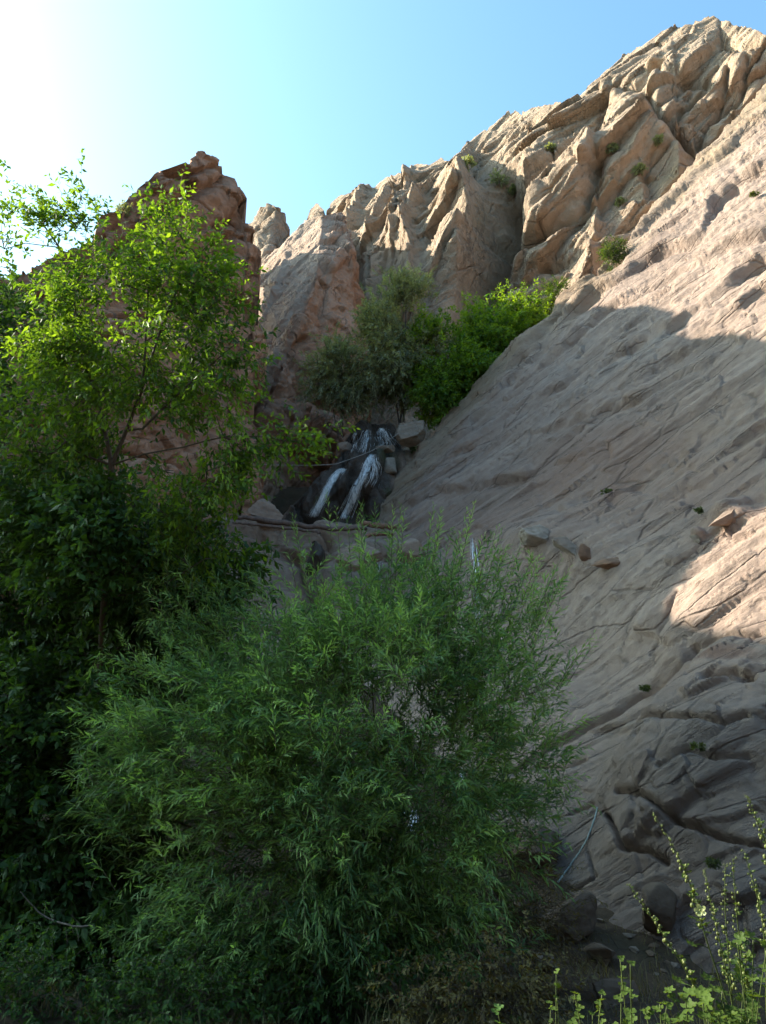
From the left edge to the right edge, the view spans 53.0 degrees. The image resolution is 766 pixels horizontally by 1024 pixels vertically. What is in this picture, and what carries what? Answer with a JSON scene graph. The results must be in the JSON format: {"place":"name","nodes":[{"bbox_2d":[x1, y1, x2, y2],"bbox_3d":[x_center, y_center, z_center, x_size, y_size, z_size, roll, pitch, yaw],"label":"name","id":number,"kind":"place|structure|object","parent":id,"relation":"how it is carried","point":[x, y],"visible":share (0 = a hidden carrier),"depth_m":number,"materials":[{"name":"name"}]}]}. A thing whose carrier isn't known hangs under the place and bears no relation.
{"place":"outdoors","nodes":[
{"label":"outdoors","id":0,"kind":"place"},
{"bbox_2d":[0,151,266,629],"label":"cliff","id":1,"kind":"structure","parent":0,"point":[224,196],"depth_m":24.68,"materials":[{"name":"brown stone"}]},
{"bbox_2d":[115,199,133,217],"bbox_3d":[-7.487,-8.811,22.281,0.595,0.483,0.477,0,-17,0],"label":"shrub","id":2,"kind":"object","parent":1,"relation":"on","point":[124,205],"visible":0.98,"depth_m":22.23,"materials":[{"name":"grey plant"}]},
{"bbox_2d":[253,434,396,465],"bbox_3d":[-2.264,-2.435,26.909,6.791,2.305,0.812,8,-19,-25],"label":"cable","id":3,"kind":"object","parent":1,"relation":"attached to","point":[345,460],"visible":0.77,"depth_m":27.12,"materials":[{"name":"grey metal"}]},
{"bbox_2d":[194,516,403,682],"bbox_3d":[-2.667,4.516,22.452,8.421,11.768,9.232,0,-17,0],"label":"rock shelf","id":4,"kind":"object","parent":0,"point":[260,534],"visible":0.13,"depth_m":24.43,"materials":[{"name":"grey stone"}]},
{"bbox_2d":[248,499,283,519],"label":"boulder","id":5,"kind":"object","parent":4,"relation":"on","point":[264,508],"visible":0.75,"depth_m":25.12,"materials":[{"name":"grey stone"}]},
{"bbox_2d":[232,521,320,533],"bbox_3d":[-3.240,0.478,23.310,2.734,0.421,0.168,0,-17,0],"label":"pole","id":6,"kind":"object","parent":4,"relation":"on","point":[278,527],"visible":0.94,"depth_m":23.28,"materials":[{"name":"brown wood"}]},
{"bbox_2d":[230,514,366,531],"bbox_3d":[-2.587,0.332,23.512,4.216,0.546,0.224,0,-17,-1],"label":"log","id":7,"kind":"object","parent":4,"relation":"on","point":[285,523],"visible":0.79,"depth_m":23.44,"materials":[{"name":"brown wood"}]},
{"bbox_2d":[305,541,324,576],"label":"boulder","id":8,"kind":"object","parent":4,"relation":"on","point":[319,557],"visible":0.77,"depth_m":22.30,"materials":[{"name":"grey stone"}]},
{"bbox_2d":[335,543,382,571],"bbox_3d":[-0.722,1.310,21.889,1.244,0.877,0.861,-11,-20,31],"label":"boulder","id":9,"kind":"object","parent":4,"relation":"on","point":[347,555],"visible":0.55,"depth_m":21.73,"materials":[{"name":"grey stone"}]},
{"bbox_2d":[365,530,392,537],"bbox_3d":[-0.118,0.667,23.118,0.858,0.205,0.213,-2,-17,7],"label":"driftwood","id":10,"kind":"object","parent":4,"relation":"on","point":[374,534],"visible":0.62,"depth_m":23.07,"materials":[{"name":"brown wood"}]},
{"bbox_2d":[360,521,396,529],"bbox_3d":[-0.133,0.398,23.212,1.148,0.315,0.226,-1,-17,3],"label":"driftwood","id":11,"kind":"object","parent":10,"relation":"on","point":[365,523],"visible":0.7,"depth_m":23.15,"materials":[{"name":"brown wood"}]},
{"bbox_2d":[396,538,425,566],"bbox_3d":[0.844,1.164,22.116,0.807,0.879,0.979,-4,-17,13],"label":"boulder","id":12,"kind":"object","parent":4,"relation":"on","point":[413,544],"visible":0.56,"depth_m":21.70,"materials":[{"name":"grey stone"}]},
{"bbox_2d":[0,487,765,1023],"bbox_3d":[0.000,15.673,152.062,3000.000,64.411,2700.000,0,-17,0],"label":"ground","id":13,"kind":"structure","parent":0,"point":[618,941],"depth_m":9.38,"materials":[{"name":"soil"}]},
{"bbox_2d":[55,997,81,1012],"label":"stone","id":14,"kind":"object","parent":13,"relation":"on","point":[75,1002],"visible":0.3,"depth_m":6.67,"materials":[{"name":"grey stone"}]},
{"bbox_2d":[0,874,191,1023],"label":"shrub","id":15,"kind":"object","parent":13,"relation":"on","point":[23,982],"visible":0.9,"depth_m":6.24,"materials":[{"name":"green plant"}]},
{"bbox_2d":[0,250,215,825],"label":"leafy tree","id":16,"kind":"object","parent":13,"relation":"on","point":[13,621],"visible":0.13,"depth_m":10.57,"materials":[{"name":"green plant"}]},
{"bbox_2d":[0,617,244,1005],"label":"shrub","id":17,"kind":"object","parent":13,"relation":"on","point":[37,869],"visible":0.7,"depth_m":8.22,"materials":[{"name":"green plant"}]},
{"bbox_2d":[20,891,92,927],"bbox_3d":[-3.118,3.807,7.378,0.749,0.310,0.088,-1,-17,3],"label":"dead branch","id":18,"kind":"object","parent":17,"relation":"on","point":[59,922],"visible":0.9,"depth_m":7.35,"materials":[{"name":"brown wood"}]},
{"bbox_2d":[0,443,283,949],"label":"undergrowth bush","id":19,"kind":"object","parent":13,"relation":"on","point":[77,554],"visible":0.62,"depth_m":8.92,"materials":[{"name":"green plant"}]},
{"bbox_2d":[0,148,360,799],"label":"broadleaf tree","id":20,"kind":"object","parent":13,"relation":"on","point":[82,375],"visible":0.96,"depth_m":9.12,"materials":[{"name":"green plant"}]},
{"bbox_2d":[82,901,291,1023],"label":"shrub","id":21,"kind":"object","parent":13,"relation":"on","point":[188,978],"visible":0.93,"depth_m":6.23,"materials":[{"name":"green plant"}]},
{"bbox_2d":[248,203,289,264],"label":"spire","id":22,"kind":"structure","parent":13,"relation":"on","point":[269,224],"depth_m":51.36,"materials":[{"name":"beige stone"}]},
{"bbox_2d":[100,843,519,1023],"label":"shrub","id":23,"kind":"object","parent":13,"relation":"on","point":[275,977],"visible":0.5,"depth_m":6.90,"materials":[{"name":"green plant"}]},
{"bbox_2d":[253,212,371,501],"bbox_3d":[-6.920,-7.295,46.856,12.615,40.631,30.379,0,-17,0],"label":"fin","id":24,"kind":"object","parent":13,"relation":"on","point":[309,283],"visible":0.4,"depth_m":39.36,"materials":[{"name":"brown stone"}]},
{"bbox_2d":[43,490,601,1023],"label":"willow bush","id":25,"kind":"object","parent":13,"relation":"on","point":[269,774],"visible":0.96,"depth_m":7.62,"materials":[{"name":"green plant"}]},
{"bbox_2d":[282,420,406,527],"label":"waterfall cliff","id":26,"kind":"structure","parent":13,"relation":"on","point":[373,496],"depth_m":28.29,"materials":[{"name":"grey stone"}]},
{"bbox_2d":[293,320,388,437],"bbox_3d":[-1.763,-5.601,31.535,4.071,4.885,3.704,0,-17,0],"label":"grey tree","id":27,"kind":"object","parent":26,"relation":"on","point":[334,387],"visible":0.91,"depth_m":31.30,"materials":[{"name":"green plant"}]},
{"bbox_2d":[336,442,351,459],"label":"boulder","id":28,"kind":"object","parent":26,"relation":"on","point":[344,446],"visible":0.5,"depth_m":29.92,"materials":[{"name":"grey stone"}]},
{"bbox_2d":[309,428,400,518],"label":"waterfall","id":29,"kind":"structure","parent":26,"relation":"on","point":[370,459],"depth_m":28.18,"materials":[{"name":"liquid"}]},
{"bbox_2d":[375,445,394,453],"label":"boulder","id":30,"kind":"object","parent":26,"relation":"on","point":[387,449],"visible":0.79,"depth_m":29.01,"materials":[{"name":"grey stone"}]},
{"bbox_2d":[384,457,396,473],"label":"boulder","id":31,"kind":"object","parent":26,"relation":"on","point":[390,466],"visible":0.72,"depth_m":28.55,"materials":[{"name":"grey stone"}]},
{"bbox_2d":[341,261,455,424],"bbox_3d":[0.648,-7.023,32.268,5.108,7.103,4.879,-7,-18,20],"label":"grey tree","id":32,"kind":"object","parent":26,"relation":"on","point":[388,364],"visible":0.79,"depth_m":31.59,"materials":[{"name":"green plant"}]},
{"bbox_2d":[375,539,480,834],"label":"water","id":33,"kind":"structure","parent":13,"relation":"on","point":[475,618],"depth_m":20.09,"materials":[{"name":"white liquid"}]},
{"bbox_2d":[355,865,599,1023],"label":"shrub","id":34,"kind":"object","parent":13,"relation":"on","point":[419,1000],"visible":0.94,"depth_m":6.23,"materials":[{"name":"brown plant"}]},
{"bbox_2d":[491,1003,503,1023],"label":"leafy weed","id":35,"kind":"object","parent":13,"relation":"on","point":[499,1007],"visible":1,"depth_m":3.87,"materials":[{"name":"green plant"}]},
{"bbox_2d":[403,807,619,1010],"bbox_3d":[1.406,4.362,8.469,2.295,2.287,2.122,-4,-17,13],"label":"dry shrub","id":36,"kind":"object","parent":13,"relation":"on","point":[539,924],"visible":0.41,"depth_m":8.34,"materials":[{"name":"brown plant"}]},
{"bbox_2d":[509,891,540,928],"bbox_3d":[1.960,5.557,10.626,0.445,0.501,0.662,-5,-18,15],"label":"boulder","id":37,"kind":"object","parent":13,"relation":"on","point":[523,910],"visible":0.18,"depth_m":10.43,"materials":[{"name":"stone"}]},
{"bbox_2d":[507,821,556,867],"bbox_3d":[2.373,5.274,12.163,0.798,0.705,1.086,0,-17,0],"label":"boulder","id":38,"kind":"object","parent":13,"relation":"on","point":[548,840],"visible":0.41,"depth_m":11.90,"materials":[{"name":"stone"}]},
{"bbox_2d":[536,952,554,972],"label":"stone","id":39,"kind":"object","parent":13,"relation":"on","point":[547,965],"visible":0.17,"depth_m":9.28,"materials":[{"name":"grey stone"}]},
{"bbox_2d":[546,968,560,1023],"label":"leafy weed","id":40,"kind":"object","parent":13,"relation":"on","point":[557,985],"visible":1,"depth_m":3.74,"materials":[{"name":"green plant"}]},
{"bbox_2d":[540,891,596,943],"bbox_3d":[2.436,5.375,10.098,0.816,0.725,0.680,0,-17,0],"label":"boulder","id":41,"kind":"object","parent":13,"relation":"on","point":[587,925],"visible":0.56,"depth_m":9.91,"materials":[{"name":"stone"}]},
{"bbox_2d":[566,989,605,1023],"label":"leafy weed","id":42,"kind":"object","parent":13,"relation":"on","point":[577,1015],"visible":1,"depth_m":3.49,"materials":[{"name":"green plant"}]},
{"bbox_2d":[582,942,614,965],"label":"stone","id":43,"kind":"object","parent":13,"relation":"on","point":[606,953],"visible":0.91,"depth_m":9.39,"materials":[{"name":"grey stone"}]},
{"bbox_2d":[592,978,639,1008],"bbox_3d":[2.396,4.939,7.867,0.511,0.295,0.313,0,-17,0],"label":"boulder","id":44,"kind":"object","parent":13,"relation":"on","point":[611,986],"visible":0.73,"depth_m":7.80,"materials":[{"name":"stone"}]},
{"bbox_2d":[594,955,637,1023],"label":"leafy weed","id":45,"kind":"object","parent":13,"relation":"on","point":[630,1017],"visible":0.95,"depth_m":3.48,"materials":[{"name":"green plant"}]},
{"bbox_2d":[623,933,635,937],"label":"pebble","id":46,"kind":"object","parent":13,"relation":"on","point":[628,935],"visible":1,"depth_m":10.05,"materials":[{"name":"grey stone"}]},
{"bbox_2d":[629,946,638,952],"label":"pebble","id":47,"kind":"object","parent":13,"relation":"on","point":[634,949],"visible":1,"depth_m":9.75,"materials":[{"name":"grey stone"}]},
{"bbox_2d":[646,950,655,956],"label":"pebble","id":48,"kind":"object","parent":13,"relation":"on","point":[650,953],"visible":0.98,"depth_m":9.64,"materials":[{"name":"stone"}]},
{"bbox_2d":[648,943,660,947],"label":"pebble","id":49,"kind":"object","parent":13,"relation":"on","point":[656,945],"visible":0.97,"depth_m":9.79,"materials":[{"name":"stone"}]},
{"bbox_2d":[639,1000,673,1023],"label":"leafy weed","id":50,"kind":"object","parent":13,"relation":"on","point":[664,1017],"visible":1,"depth_m":3.57,"materials":[{"name":"green plant"}]},
{"bbox_2d":[642,882,676,935],"bbox_3d":[3.599,5.206,9.984,0.468,0.720,0.432,-5,-18,16],"label":"stone","id":51,"kind":"object","parent":13,"relation":"on","point":[659,900],"visible":0.79,"depth_m":9.93,"materials":[{"name":"grey stone"}]},
{"bbox_2d":[626,884,711,1023],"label":"flower stalk","id":52,"kind":"object","parent":13,"relation":"on","point":[654,918],"visible":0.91,"depth_m":3.64,"materials":[{"name":"green plant"}]},
{"bbox_2d":[671,962,680,967],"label":"pebble","id":53,"kind":"object","parent":13,"relation":"on","point":[674,964],"visible":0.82,"depth_m":9.37,"materials":[{"name":"grey stone"}]},
{"bbox_2d":[652,812,737,1020],"bbox_3d":[1.601,2.224,3.698,0.241,1.488,0.716,-12,-21,34],"label":"flower stalk","id":54,"kind":"object","parent":13,"relation":"on","point":[699,910],"visible":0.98,"depth_m":3.76,"materials":[{"name":"green plant"}]},
{"bbox_2d":[663,985,756,1023],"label":"leafy weed","id":55,"kind":"object","parent":13,"relation":"on","point":[690,1004],"visible":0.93,"depth_m":3.40,"materials":[{"name":"green plant"}]},
{"bbox_2d":[700,869,749,1018],"bbox_3d":[1.776,2.463,3.947,0.522,1.229,0.237,13,-21,-35],"label":"flower stalk","id":56,"kind":"object","parent":13,"relation":"on","point":[721,953],"visible":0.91,"depth_m":3.95,"materials":[{"name":"green plant"}]},
{"bbox_2d":[691,929,765,1023],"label":"leafy weed","id":57,"kind":"object","parent":13,"relation":"on","point":[701,990],"visible":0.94,"depth_m":3.46,"materials":[{"name":"green plant"}]},
{"bbox_2d":[712,863,750,1023],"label":"flower stalk","id":58,"kind":"object","parent":13,"relation":"on","point":[733,978],"visible":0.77,"depth_m":4.05,"materials":[{"name":"green plant"}]},
{"bbox_2d":[715,857,765,1022],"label":"flower stalk","id":59,"kind":"object","parent":13,"relation":"on","point":[747,983],"visible":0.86,"depth_m":3.55,"materials":[{"name":"green plant"}]},
{"bbox_2d":[741,849,765,1022],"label":"flower stalk","id":60,"kind":"object","parent":13,"relation":"on","point":[758,907],"visible":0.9,"depth_m":3.85,"materials":[{"name":"green plant"}]},
{"bbox_2d":[745,795,765,986],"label":"flower stalk","id":61,"kind":"object","parent":13,"relation":"on","point":[761,836],"visible":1,"depth_m":3.64,"materials":[{"name":"green plant"}]},
{"bbox_2d":[1,912,764,1023],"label":"grass","id":62,"kind":"structure","parent":0,"point":[365,1015],"depth_m":7.25,"materials":[{"name":"green plant"}]},
{"bbox_2d":[0,0,765,278],"label":"sky","id":63,"kind":"structure","parent":0,"point":[301,103],"materials":[{"name":"blue"}]},
{"bbox_2d":[307,16,765,463],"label":"mountain","id":64,"kind":"structure","parent":0,"point":[689,91],"depth_m":49.18,"materials":[{"name":"beige stone"}]},
{"bbox_2d":[409,445,417,453],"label":"grass tuft","id":65,"kind":"object","parent":64,"relation":"on","point":[413,448],"visible":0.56,"depth_m":43.83,"materials":[{"name":"green plant"}]},
{"bbox_2d":[461,155,476,171],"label":"shrub","id":66,"kind":"object","parent":64,"relation":"on","point":[470,161],"visible":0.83,"depth_m":56.11,"materials":[{"name":"green plant"}]},
{"bbox_2d":[488,168,509,189],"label":"shrub","id":67,"kind":"object","parent":64,"relation":"on","point":[497,178],"visible":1,"depth_m":55.06,"materials":[{"name":"green plant"}]},
{"bbox_2d":[507,183,516,195],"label":"shrub","id":68,"kind":"object","parent":64,"relation":"on","point":[512,189],"visible":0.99,"depth_m":54.91,"materials":[{"name":"green plant"}]},
{"bbox_2d":[545,141,555,151],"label":"shrub","id":69,"kind":"object","parent":64,"relation":"on","point":[550,147],"visible":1,"depth_m":52.34,"materials":[{"name":"green plant"}]},
{"bbox_2d":[605,142,619,153],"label":"shrub","id":70,"kind":"object","parent":64,"relation":"on","point":[614,148],"visible":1,"depth_m":46.96,"materials":[{"name":"green plant"}]},
{"bbox_2d":[614,196,626,206],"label":"shrub","id":71,"kind":"object","parent":64,"relation":"on","point":[620,200],"visible":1,"depth_m":45.84,"materials":[{"name":"green plant"}]},
{"bbox_2d":[631,162,648,174],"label":"shrub","id":72,"kind":"object","parent":64,"relation":"on","point":[639,168],"visible":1,"depth_m":45.88,"materials":[{"name":"green plant"}]},
{"bbox_2d":[652,133,663,146],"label":"shrub","id":73,"kind":"object","parent":64,"relation":"on","point":[658,140],"visible":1,"depth_m":45.59,"materials":[{"name":"green plant"}]},
{"bbox_2d":[360,84,765,983],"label":"rock slope","id":74,"kind":"structure","parent":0,"point":[634,382],"depth_m":17.08,"materials":[{"name":"beige stone"}]},
{"bbox_2d":[395,420,425,446],"bbox_3d":[1.051,-2.987,29.437,1.188,0.998,0.794,0,-17,0],"label":"boulder","id":75,"kind":"object","parent":74,"relation":"on","point":[411,434],"visible":1,"depth_m":29.16,"materials":[{"name":"grey stone"}]},
{"bbox_2d":[399,303,501,431],"bbox_3d":[2.985,-5.785,31.249,4.686,6.172,4.019,0,-17,0],"label":"green tree","id":76,"kind":"object","parent":74,"relation":"on","point":[463,373],"visible":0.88,"depth_m":30.51,"materials":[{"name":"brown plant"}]},
{"bbox_2d":[436,278,552,368],"bbox_3d":[5.191,-7.622,33.529,5.987,5.908,4.304,0,-17,0],"label":"green tree","id":77,"kind":"object","parent":74,"relation":"on","point":[500,330],"visible":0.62,"depth_m":32.71,"materials":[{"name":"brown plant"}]},
{"bbox_2d":[518,524,550,546],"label":"boulder","id":78,"kind":"object","parent":74,"relation":"on","point":[536,535],"visible":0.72,"depth_m":17.94,"materials":[{"name":"grey stone"}]},
{"bbox_2d":[531,274,570,314],"bbox_3d":[7.722,-9.249,34.509,2.762,3.076,2.752,-13,-21,37],"label":"green tree","id":79,"kind":"object","parent":74,"relation":"on","point":[549,289],"visible":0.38,"depth_m":34.43,"materials":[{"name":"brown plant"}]},
{"bbox_2d":[553,536,576,554],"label":"boulder","id":80,"kind":"object","parent":74,"relation":"on","point":[566,545],"visible":0.68,"depth_m":17.15,"materials":[{"name":"grey stone"}]},
{"bbox_2d":[557,807,597,882],"bbox_3d":[2.990,5.095,11.798,0.764,1.057,0.145,2,-17,-7],"label":"hose","id":81,"kind":"object","parent":74,"relation":"hanging from","point":[565,871],"visible":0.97,"depth_m":11.76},
{"bbox_2d":[578,543,590,560],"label":"stone","id":82,"kind":"object","parent":74,"relation":"on","point":[584,553],"visible":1,"depth_m":16.76,"materials":[{"name":"brown stone"}]},
{"bbox_2d":[592,557,619,569],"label":"stone","id":83,"kind":"object","parent":74,"relation":"on","point":[608,563],"visible":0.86,"depth_m":16.19,"materials":[{"name":"beige stone"}]},
{"bbox_2d":[600,488,611,494],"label":"grass tuft","id":84,"kind":"object","parent":74,"relation":"on","point":[606,490],"visible":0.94,"depth_m":18.52,"materials":[{"name":"green plant"}]},
{"bbox_2d":[596,234,632,271],"bbox_3d":[8.813,-9.850,29.359,1.370,1.667,1.174,0,-17,0],"label":"shrub","id":85,"kind":"object","parent":74,"relation":"on","point":[616,249],"visible":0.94,"depth_m":29.28,"materials":[{"name":"green plant"}]},
{"bbox_2d":[638,684,650,691],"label":"grass tuft","id":86,"kind":"object","parent":74,"relation":"on","point":[646,688],"visible":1,"depth_m":13.27,"materials":[{"name":"green plant"}]},
{"bbox_2d":[690,535,700,543],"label":"stone","id":87,"kind":"object","parent":74,"relation":"on","point":[697,538],"visible":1,"depth_m":14.93,"materials":[{"name":"beige stone"}]},
{"bbox_2d":[689,741,706,751],"bbox_3d":[4.377,3.279,10.699,0.249,0.189,0.177,0,-17,0],"label":"grass tuft","id":88,"kind":"object","parent":74,"relation":"on","point":[694,745],"visible":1,"depth_m":10.69,"materials":[{"name":"green plant"}]},
{"bbox_2d":[693,506,703,513],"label":"grass tuft","id":89,"kind":"object","parent":74,"relation":"on","point":[698,510],"visible":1,"depth_m":15.32,"materials":[{"name":"green plant"}]},
{"bbox_2d":[703,856,721,870],"bbox_3d":[4.247,4.529,9.898,0.234,0.191,0.225,-8,-19,25],"label":"grass tuft","id":90,"kind":"object","parent":74,"relation":"on","point":[713,862],"visible":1,"depth_m":9.89,"materials":[{"name":"green plant"}]},
{"bbox_2d":[709,503,740,525],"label":"boulder","id":91,"kind":"object","parent":74,"relation":"on","point":[725,518],"visible":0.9,"depth_m":14.61,"materials":[{"name":"beige stone"}]},
{"bbox_2d":[749,190,759,197],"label":"grass tuft","id":92,"kind":"object","parent":74,"relation":"on","point":[753,194],"visible":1,"depth_m":24.88,"materials":[{"name":"green plant"}]}
]}

